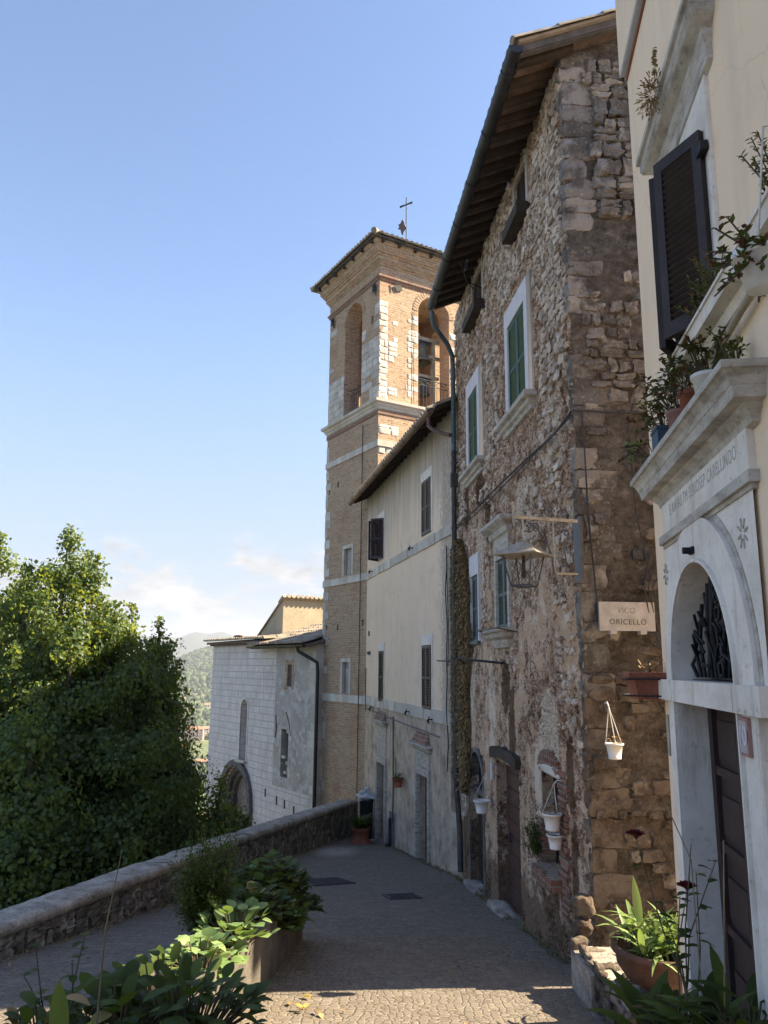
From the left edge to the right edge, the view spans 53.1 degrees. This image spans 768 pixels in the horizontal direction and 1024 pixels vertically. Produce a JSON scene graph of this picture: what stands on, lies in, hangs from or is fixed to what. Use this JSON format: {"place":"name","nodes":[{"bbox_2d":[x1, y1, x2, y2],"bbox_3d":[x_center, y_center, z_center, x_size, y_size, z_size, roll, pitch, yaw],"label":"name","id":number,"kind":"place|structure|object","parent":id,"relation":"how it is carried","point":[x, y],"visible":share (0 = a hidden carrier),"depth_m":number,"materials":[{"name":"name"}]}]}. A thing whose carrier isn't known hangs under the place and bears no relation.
{"place":"outdoors","nodes":[
{"label":"outdoors","id":0,"kind":"place"},
{"bbox_2d":[15,632,247,821],"bbox_3d":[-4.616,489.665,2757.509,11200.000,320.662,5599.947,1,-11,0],"label":"valley","id":1,"kind":"structure","parent":0,"point":[192,642],"depth_m":4264.40,"materials":[{"name":"green plant"}]},
{"bbox_2d":[0,531,55,903],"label":"linden tree","id":2,"kind":"object","parent":1,"relation":"on","point":[6,564],"visible":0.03,"depth_m":20.53,"materials":[{"name":"green plant"}]},
{"bbox_2d":[0,523,200,909],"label":"linden tree","id":3,"kind":"object","parent":1,"relation":"on","point":[50,716],"visible":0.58,"depth_m":16.44,"materials":[{"name":"green plant"}]},
{"bbox_2d":[8,602,255,902],"bbox_3d":[-5.675,8.002,17.461,6.924,12.080,7.712,1,-11,0],"label":"linden tree","id":4,"kind":"object","parent":1,"relation":"on","point":[157,653],"visible":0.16,"depth_m":18.45,"materials":[{"name":"green plant"}]},
{"bbox_2d":[161,646,213,684],"bbox_3d":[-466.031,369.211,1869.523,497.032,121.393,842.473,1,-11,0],"label":"forest","id":5,"kind":"object","parent":1,"relation":"on","point":[198,665],"visible":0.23,"depth_m":1722.94,"materials":[{"name":"green plant"}]},
{"bbox_2d":[178,726,204,740],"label":"village house","id":6,"kind":"structure","parent":1,"relation":"on","point":[199,732],"depth_m":869.00,"materials":[{"name":"beige paint"}]},
{"bbox_2d":[172,680,211,792],"bbox_3d":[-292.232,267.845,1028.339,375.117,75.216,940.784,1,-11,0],"label":"olive trees","id":7,"kind":"object","parent":1,"relation":"on","point":[201,692],"visible":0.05,"depth_m":1248.94,"materials":[{"name":"green plant"}]},
{"bbox_2d":[195,759,207,766],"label":"village house","id":8,"kind":"structure","parent":1,"relation":"on","point":[201,760],"depth_m":727.25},
{"bbox_2d":[204,726,208,736],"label":"village house","id":9,"kind":"structure","parent":1,"relation":"on","point":[206,730],"depth_m":928.26,"materials":[{"name":"white paint"}]},
{"bbox_2d":[203,704,210,707],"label":"village house","id":10,"kind":"structure","parent":1,"relation":"on","point":[206,705],"depth_m":1212.99,"materials":[{"name":"white paint"}]},
{"bbox_2d":[203,621,325,832],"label":"church","id":11,"kind":"structure","parent":1,"relation":"on","point":[265,734],"depth_m":30.19,"materials":[{"name":"stone"}]},
{"bbox_2d":[277,721,291,781],"bbox_3d":[-3.608,8.994,28.894,0.314,2.130,1.080,8,-14,-33],"label":"window","id":12,"kind":"structure","parent":11,"relation":"in","point":[281,728],"depth_m":28.99,"materials":[{"name":"stone"}]},
{"bbox_2d":[284,659,294,689],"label":"window","id":13,"kind":"structure","parent":11,"relation":"in","point":[288,663],"depth_m":29.32,"materials":[{"name":"stone"}]},
{"bbox_2d":[258,594,323,634],"bbox_3d":[-3.558,7.002,38.284,5.240,5.247,4.344,7,-13,-30],"label":"gabled annex","id":14,"kind":"object","parent":11,"relation":"on","point":[291,613],"visible":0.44,"depth_m":36.25,"materials":[{"name":"paint"}]},
{"bbox_2d":[0,835,606,1023],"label":"street","id":15,"kind":"structure","parent":0,"point":[504,971],"depth_m":8.67,"materials":[{"name":"grey stone"}]},
{"bbox_2d":[2,974,118,1023],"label":"leafy plant","id":16,"kind":"object","parent":15,"relation":"on","point":[30,1010],"visible":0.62,"depth_m":3.67,"materials":[{"name":"green plant"}]},
{"bbox_2d":[24,932,116,1023],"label":"rose shoots","id":17,"kind":"object","parent":16,"relation":"attached to","point":[72,978],"visible":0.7,"depth_m":3.81,"materials":[{"name":"green plant"}]},
{"bbox_2d":[49,980,94,1023],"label":"pointed leaf plant","id":18,"kind":"object","parent":15,"relation":"on","point":[59,1011],"visible":1,"depth_m":3.25,"materials":[{"name":"green plant"}]},
{"bbox_2d":[35,959,214,1023],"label":"leafy plant","id":19,"kind":"object","parent":15,"relation":"on","point":[124,979],"visible":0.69,"depth_m":3.88,"materials":[{"name":"green plant"}]},
{"bbox_2d":[96,851,121,1023],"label":"dry cane","id":20,"kind":"object","parent":19,"relation":"on","point":[98,1003],"visible":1,"depth_m":3.56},
{"bbox_2d":[0,799,357,960],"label":"parapet wall","id":21,"kind":"structure","parent":15,"relation":"on","point":[48,918],"depth_m":11.11,"materials":[{"name":"stone"}]},
{"bbox_2d":[83,892,302,1021],"bbox_3d":[-1.489,4.228,6.980,0.550,1.332,5.600,0,-11,4],"label":"planter box","id":22,"kind":"object","parent":15,"relation":"on","point":[269,955],"visible":0.3,"depth_m":7.58,"materials":[{"name":"concrete"}]},
{"bbox_2d":[112,941,218,1021],"bbox_3d":[-1.337,2.962,4.520,0.677,0.639,0.736,4,-12,-17],"label":"leafy plant","id":23,"kind":"object","parent":22,"relation":"in","point":[157,959],"visible":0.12,"depth_m":4.71,"materials":[{"name":"green plant"}]},
{"bbox_2d":[100,953,274,1023],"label":"leafy plant","id":24,"kind":"object","parent":22,"relation":"in","point":[251,997],"visible":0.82,"depth_m":4.02,"materials":[{"name":"green plant"}]},
{"bbox_2d":[149,927,249,980],"bbox_3d":[-1.501,3.570,6.203,0.824,0.338,0.814,1,-11,0],"label":"bergenia","id":25,"kind":"object","parent":22,"relation":"in","point":[206,943],"visible":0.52,"depth_m":6.26,"materials":[{"name":"green plant"}]},
{"bbox_2d":[161,824,247,934],"bbox_3d":[-1.750,3.623,7.527,0.793,1.124,1.016,10,-14,-38],"label":"box shrub","id":26,"kind":"object","parent":22,"relation":"in","point":[202,890],"visible":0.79,"depth_m":7.46,"materials":[{"name":"green plant"}]},
{"bbox_2d":[192,897,280,947],"bbox_3d":[-1.346,3.795,7.129,0.808,0.390,0.814,1,-11,0],"label":"bergenia","id":27,"kind":"object","parent":22,"relation":"in","point":[228,915],"visible":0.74,"depth_m":7.09,"materials":[{"name":"green plant"}]},
{"bbox_2d":[230,881,296,923],"bbox_3d":[-1.422,4.188,8.205,0.996,0.359,1.011,1,-11,0],"label":"bergenia","id":28,"kind":"object","parent":22,"relation":"in","point":[273,897],"visible":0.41,"depth_m":8.17,"materials":[{"name":"green plant"}]},
{"bbox_2d":[228,849,313,901],"bbox_3d":[-1.388,4.377,9.192,1.113,0.575,1.118,1,-11,0],"label":"bergenia","id":29,"kind":"object","parent":22,"relation":"in","point":[285,873],"visible":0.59,"depth_m":9.16,"materials":[{"name":"green plant"}]},
{"bbox_2d":[263,905,314,932],"bbox_3d":[-1.145,4.421,8.418,0.797,0.210,0.782,1,-11,0],"label":"bergenia","id":30,"kind":"object","parent":22,"relation":"in","point":[301,913],"visible":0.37,"depth_m":8.30,"materials":[{"name":"green plant"}]},
{"bbox_2d":[295,890,325,912],"bbox_3d":[-1.099,4.692,9.204,0.778,0.205,0.754,5,-12,-22],"label":"bergenia","id":31,"kind":"object","parent":22,"relation":"in","point":[310,900],"visible":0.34,"depth_m":9.23,"materials":[{"name":"green plant"}]},
{"bbox_2d":[0,835,567,1023],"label":"ground weeds","id":32,"kind":"object","parent":15,"relation":"on","point":[543,944],"visible":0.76,"depth_m":10.60,"materials":[{"name":"green plant"}]},
{"bbox_2d":[288,994,323,1018],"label":"fallen leaves","id":33,"kind":"object","parent":15,"relation":"on","point":[305,1005],"visible":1,"depth_m":6.82,"materials":[{"name":"yellow plant"}]},
{"bbox_2d":[307,877,355,886],"bbox_3d":[-1.067,6.851,14.233,0.810,0.040,0.810,10,-20,-26],"label":"manhole cover","id":34,"kind":"object","parent":15,"relation":"on","point":[326,881],"visible":0.83,"depth_m":14.12,"materials":[{"name":"metal"}]},
{"bbox_2d":[344,812,374,843],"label":"potted plant","id":35,"kind":"object","parent":15,"relation":"on","point":[360,831],"visible":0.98,"depth_m":21.13,"materials":[{"name":"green plant"}]},
{"bbox_2d":[356,786,374,838],"bbox_3d":[-0.538,8.876,22.689,0.612,1.460,0.475,1,-11,0],"label":"trash bin","id":36,"kind":"object","parent":15,"relation":"on","point":[366,796],"visible":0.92,"depth_m":22.59,"materials":[{"name":"black plastic"}]},
{"bbox_2d":[310,197,460,817],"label":"bell tower","id":37,"kind":"structure","parent":15,"relation":"on","point":[373,288],"depth_m":27.37,"materials":[{"name":"brick"}]},
{"bbox_2d":[340,658,350,693],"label":"window","id":38,"kind":"structure","parent":37,"relation":"in","point":[342,660],"depth_m":26.40,"materials":[{"name":"stone"}]},
{"bbox_2d":[342,543,353,575],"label":"window","id":39,"kind":"structure","parent":37,"relation":"in","point":[350,552],"depth_m":27.19,"materials":[{"name":"stone"}]},
{"bbox_2d":[418,376,429,397],"bbox_3d":[1.416,-4.664,28.540,0.644,0.715,0.621,7,-13,-30],"label":"church bell","id":40,"kind":"object","parent":37,"relation":"hanging from","point":[423,382],"visible":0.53,"depth_m":28.55,"materials":[{"name":"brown metal"}]},
{"bbox_2d":[418,339,431,366],"bbox_3d":[1.377,-6.006,28.777,0.840,0.890,0.810,7,-13,-30],"label":"church bell","id":41,"kind":"object","parent":37,"relation":"hanging from","point":[424,360],"visible":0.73,"depth_m":28.66,"materials":[{"name":"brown metal"}]},
{"bbox_2d":[382,893,422,899],"bbox_3d":[0.298,6.367,12.720,0.560,0.040,0.480,5,-19,-14],"label":"drain grate","id":42,"kind":"object","parent":15,"relation":"on","point":[393,896],"visible":1,"depth_m":12.63,"materials":[{"name":"metal"}]},
{"bbox_2d":[348,392,461,877],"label":"plastered house","id":43,"kind":"structure","parent":15,"relation":"on","point":[404,488],"depth_m":19.34,"materials":[{"name":"beige paint"}]},
{"bbox_2d":[368,509,384,561],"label":"window","id":44,"kind":"structure","parent":43,"relation":"in","point":[377,538],"depth_m":23.48,"materials":[{"name":"brown paint"}]},
{"bbox_2d":[378,642,384,700],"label":"window","id":45,"kind":"structure","parent":43,"relation":"in","point":[381,646],"depth_m":22.56,"materials":[{"name":"brown paint"}]},
{"bbox_2d":[392,765,403,787],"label":"hanging pot","id":46,"kind":"object","parent":43,"relation":"hanging from","point":[397,781],"visible":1,"depth_m":19.46,"materials":[{"name":"ceramic"}]},
{"bbox_2d":[425,777,426,858],"bbox_3d":[1.090,7.078,17.710,0.048,1.940,0.950,3,-12,-12],"label":"door","id":47,"kind":"structure","parent":43,"relation":"in","point":[425,777],"depth_m":18.08,"materials":[{"name":"grey wood"}]},
{"bbox_2d":[421,465,432,536],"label":"window","id":48,"kind":"structure","parent":43,"relation":"in","point":[426,477],"depth_m":18.66,"materials":[{"name":"brown paint"}]},
{"bbox_2d":[421,634,432,709],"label":"window","id":49,"kind":"structure","parent":43,"relation":"in","point":[427,639],"depth_m":17.88,"materials":[{"name":"brown paint"}]},
{"bbox_2d":[427,8,677,961],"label":"stone house","id":50,"kind":"structure","parent":15,"relation":"on","point":[537,275],"depth_m":9.73,"materials":[{"name":"stone"}]},
{"bbox_2d":[447,400,472,794],"bbox_3d":[1.440,1.498,15.619,0.258,7.974,2.362,2,-11,-5],"label":"wall creeper","id":51,"kind":"object","parent":50,"relation":"attached to","point":[464,650],"depth_m":14.85,"materials":[{"name":"green plant"}]},
{"bbox_2d":[458,360,485,488],"bbox_3d":[1.671,-1.630,14.716,0.200,2.090,1.770,2,-11,-5],"label":"window","id":52,"kind":"structure","parent":50,"relation":"in","point":[475,450],"depth_m":14.60,"materials":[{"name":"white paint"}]},
{"bbox_2d":[462,257,484,333],"bbox_3d":[1.737,-4.157,14.776,0.268,1.030,1.150,2,-11,-5],"label":"window","id":53,"kind":"structure","parent":50,"relation":"in","point":[477,303],"depth_m":14.62,"materials":[{"name":"wood"}]},
{"bbox_2d":[463,764,483,893],"bbox_3d":[1.669,5.807,13.504,0.320,3.050,1.320,2,-11,-5],"label":"door","id":54,"kind":"structure","parent":50,"relation":"in","point":[476,884],"depth_m":13.82,"materials":[{"name":"brown wood"}]},
{"bbox_2d":[469,552,481,644],"bbox_3d":[1.683,1.611,14.199,0.108,1.650,0.820,2,-11,-5],"label":"window","id":55,"kind":"structure","parent":50,"relation":"in","point":[474,561],"depth_m":14.21,"materials":[{"name":"white paint"}]},
{"bbox_2d":[473,774,489,813],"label":"hanging pot","id":56,"kind":"object","parent":50,"relation":"hanging from","point":[481,805],"visible":1,"depth_m":12.33,"materials":[{"name":"white plastic"}]},
{"bbox_2d":[480,513,514,648],"bbox_3d":[1.797,1.144,12.142,0.258,2.000,1.460,2,-11,-5],"label":"window","id":57,"kind":"structure","parent":50,"relation":"in","point":[497,530],"depth_m":12.09,"materials":[{"name":"stone"}]},
{"bbox_2d":[487,746,522,917],"bbox_3d":[1.855,5.044,11.420,0.381,2.990,1.640,2,-11,-5],"label":"door","id":58,"kind":"structure","parent":50,"relation":"in","point":[512,773],"depth_m":11.62,"materials":[{"name":"wood"}]},
{"bbox_2d":[501,152,529,244],"bbox_3d":[2.019,-4.759,11.682,0.268,1.000,0.900,2,-11,-5],"label":"window","id":59,"kind":"structure","parent":50,"relation":"in","point":[520,204],"depth_m":11.57,"materials":[{"name":"wood"}]},
{"bbox_2d":[495,270,536,439],"bbox_3d":[1.957,-2.308,11.601,0.200,2.080,1.770,2,-11,-5],"label":"window","id":60,"kind":"structure","parent":50,"relation":"in","point":[520,391],"depth_m":11.46,"materials":[{"name":"white paint"}]},
{"bbox_2d":[520,816,541,860],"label":"trailing plant","id":61,"kind":"object","parent":50,"relation":"attached to","point":[535,843],"visible":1,"depth_m":9.71,"materials":[{"name":"green plant"}]},
{"bbox_2d":[492,501,585,587],"bbox_3d":[1.733,0.358,8.441,0.795,0.947,0.846,-7,-14,34],"label":"street lamp","id":62,"kind":"object","parent":50,"relation":"attached to","point":[523,550],"visible":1,"depth_m":8.40,"materials":[{"name":"grey metal"}]},
{"bbox_2d":[542,780,561,831],"bbox_3d":[1.950,3.410,8.941,0.246,0.562,0.237,-8,-14,35],"label":"hanging pot","id":63,"kind":"object","parent":50,"relation":"hanging from","point":[552,818],"visible":1,"depth_m":8.85,"materials":[{"name":"white plastic"}]},
{"bbox_2d":[531,749,572,924],"bbox_3d":[2.091,3.843,9.358,0.390,1.820,1.380,2,-11,-5],"label":"window","id":64,"kind":"structure","parent":50,"relation":"in","point":[547,877],"depth_m":9.06,"materials":[{"name":"brick"}]},
{"bbox_2d":[546,823,562,849],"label":"hanging pot","id":65,"kind":"object","parent":50,"relation":"hanging from","point":[555,840],"visible":0.92,"depth_m":8.83,"materials":[{"name":"white ceramic"}]},
{"bbox_2d":[457,409,661,650],"bbox_3d":[2.655,0.865,12.169,1.664,2.754,7.226,2,-11,-5],"label":"cable","id":66,"kind":"object","parent":50,"relation":"attached to","point":[532,454],"visible":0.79,"depth_m":8.80,"materials":[{"name":"black rubber"}]},
{"bbox_2d":[604,702,623,759],"bbox_3d":[2.416,2.295,8.076,0.197,0.578,0.236,-4,-12,21],"label":"hanging pot","id":67,"kind":"object","parent":50,"relation":"hanging from","point":[614,749],"visible":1,"depth_m":7.97,"materials":[{"name":"white plastic"}]},
{"bbox_2d":[598,602,655,634],"bbox_3d":[2.671,1.169,8.459,0.630,0.350,0.100,2,-11,-5],"label":"street sign","id":68,"kind":"object","parent":50,"relation":"attached to","point":[615,617],"visible":1,"depth_m":8.44,"materials":[{"name":"stone"}]},
{"bbox_2d":[569,893,649,1023],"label":"stone plinth","id":69,"kind":"structure","parent":15,"relation":"on","point":[590,965],"depth_m":7.16,"materials":[{"name":"grey stone"}]},
{"bbox_2d":[596,876,682,995],"bbox_3d":[2.324,3.548,6.460,1.089,0.933,1.158,1,-11,0],"label":"potted plant","id":70,"kind":"object","parent":69,"relation":"on","point":[644,956],"visible":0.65,"depth_m":6.27,"materials":[{"name":"plant"}]},
{"bbox_2d":[615,0,767,1019],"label":"cream house","id":71,"kind":"structure","parent":15,"relation":"on","point":[699,480],"depth_m":4.13,"materials":[{"name":"paint"}]},
{"bbox_2d":[616,438,651,464],"bbox_3d":[1.782,-0.394,5.105,0.436,0.208,0.539,-1,-11,8],"label":"flower pot","id":72,"kind":"object","parent":71,"relation":"on","point":[641,454],"visible":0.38,"depth_m":5.16,"materials":[{"name":"green plastic"}]},
{"bbox_2d":[582,968,703,1023],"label":"aspidistra","id":73,"kind":"object","parent":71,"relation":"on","point":[628,993],"visible":0.48,"depth_m":4.31,"materials":[{"name":"green plant"}]},
{"bbox_2d":[621,660,666,699],"bbox_3d":[1.840,1.151,5.302,0.345,0.274,0.352,-1,-11,8],"label":"window box","id":74,"kind":"object","parent":71,"relation":"attached to","point":[642,685],"visible":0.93,"depth_m":5.23,"materials":[{"name":"ceramic"}]},
{"bbox_2d":[625,387,671,450],"bbox_3d":[1.715,-0.562,4.791,0.428,0.412,0.362,11,-15,-42],"label":"flower pot","id":75,"kind":"object","parent":71,"relation":"on","point":[659,431],"visible":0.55,"depth_m":4.78,"materials":[{"name":"green plant"}]},
{"bbox_2d":[635,47,664,120],"bbox_3d":[1.620,-2.554,4.638,0.206,0.333,0.326,-1,-11,8],"label":"dry bush","id":76,"kind":"object","parent":71,"relation":"on","point":[652,101],"visible":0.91,"depth_m":4.62,"materials":[{"name":"green plant"}]},
{"bbox_2d":[634,353,686,427],"bbox_3d":[1.681,-0.648,4.454,0.379,0.448,0.454,4,-12,-16],"label":"flower pot","id":77,"kind":"object","parent":71,"relation":"on","point":[672,413],"visible":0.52,"depth_m":4.42,"materials":[{"name":"green plant"}]},
{"bbox_2d":[631,983,700,1023],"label":"leafy plant","id":78,"kind":"object","parent":71,"relation":"on","point":[667,989],"visible":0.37,"depth_m":3.87,"materials":[{"name":"green plant"}]},
{"bbox_2d":[626,829,717,1021],"bbox_3d":[1.381,1.969,3.682,0.433,0.798,0.234,-10,-15,42],"label":"flowering plant","id":79,"kind":"object","parent":71,"relation":"on","point":[685,884],"visible":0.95,"depth_m":3.62,"materials":[{"name":"green plant"}]},
{"bbox_2d":[641,354,706,410],"bbox_3d":[1.624,-0.685,4.150,0.367,0.400,0.421,6,-13,-27],"label":"flower pot","id":80,"kind":"object","parent":71,"relation":"on","point":[686,396],"visible":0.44,"depth_m":4.17,"materials":[{"name":"ceramic"}]},
{"bbox_2d":[674,274,703,316],"bbox_3d":[1.600,-1.092,4.018,0.153,0.235,0.302,-1,-11,8],"label":"sill plant","id":81,"kind":"object","parent":71,"relation":"on","point":[695,309],"visible":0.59,"depth_m":3.97,"materials":[{"name":"green plant"}]},
{"bbox_2d":[626,971,754,1023],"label":"aspidistra","id":82,"kind":"object","parent":71,"relation":"on","point":[669,1012],"visible":0.59,"depth_m":3.40,"materials":[{"name":"green plant"}]},
{"bbox_2d":[666,804,724,1022],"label":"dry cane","id":83,"kind":"object","parent":82,"relation":"on","point":[695,909],"visible":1,"depth_m":3.46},
{"bbox_2d":[630,357,767,1019],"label":"doorway","id":84,"kind":"structure","parent":71,"relation":"in","point":[703,475],"depth_m":4.05,"materials":[{"name":"stone"}]},
{"bbox_2d":[663,322,738,395],"bbox_3d":[1.577,-0.731,3.812,0.376,0.356,0.449,6,-12,-25],"label":"flower pot","id":85,"kind":"object","parent":71,"relation":"on","point":[697,377],"visible":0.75,"depth_m":3.79,"materials":[{"name":"white plastic"}]},
{"bbox_2d":[636,0,767,392],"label":"window","id":86,"kind":"structure","parent":71,"relation":"in","point":[676,148],"depth_m":4.14,"materials":[{"name":"white stone"}]},
{"bbox_2d":[687,246,726,297],"bbox_3d":[1.567,-1.179,3.765,0.153,0.305,0.341,-1,-11,8],"label":"sill plant","id":87,"kind":"object","parent":71,"relation":"on","point":[705,289],"visible":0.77,"depth_m":3.75,"materials":[{"name":"green plant"}]},
{"bbox_2d":[658,944,767,1023],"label":"leafy plant","id":88,"kind":"object","parent":71,"relation":"on","point":[694,1006],"visible":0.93,"depth_m":3.35,"materials":[{"name":"green plant"}]},
{"bbox_2d":[705,326,750,365],"bbox_3d":[1.558,-0.720,3.489,0.156,0.290,0.191,6,-12,-24],"label":"flower pot","id":89,"kind":"object","parent":71,"relation":"on","point":[736,348],"visible":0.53,"depth_m":3.48,"materials":[{"name":"ceramic"}]},
{"bbox_2d":[707,708,757,1019],"bbox_3d":[1.758,2.465,3.925,0.650,2.940,2.000,-1,-11,8],"label":"door","id":90,"kind":"structure","parent":71,"relation":"in","point":[726,780],"depth_m":4.39,"materials":[{"name":"wood"}]},
{"bbox_2d":[701,125,767,301],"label":"hanging pot","id":91,"kind":"object","parent":71,"relation":"hanging from","point":[747,259],"visible":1,"depth_m":2.75,"materials":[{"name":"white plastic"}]},
{"bbox_2d":[737,131,767,194],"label":"sill plant","id":92,"kind":"object","parent":71,"relation":"on","point":[764,173],"visible":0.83,"depth_m":2.97,"materials":[{"name":"green plant"}]},
{"bbox_2d":[0,0,614,637],"label":"sky","id":93,"kind":"structure","parent":0,"point":[178,178],"materials":[{"name":"blue"}]}
]}

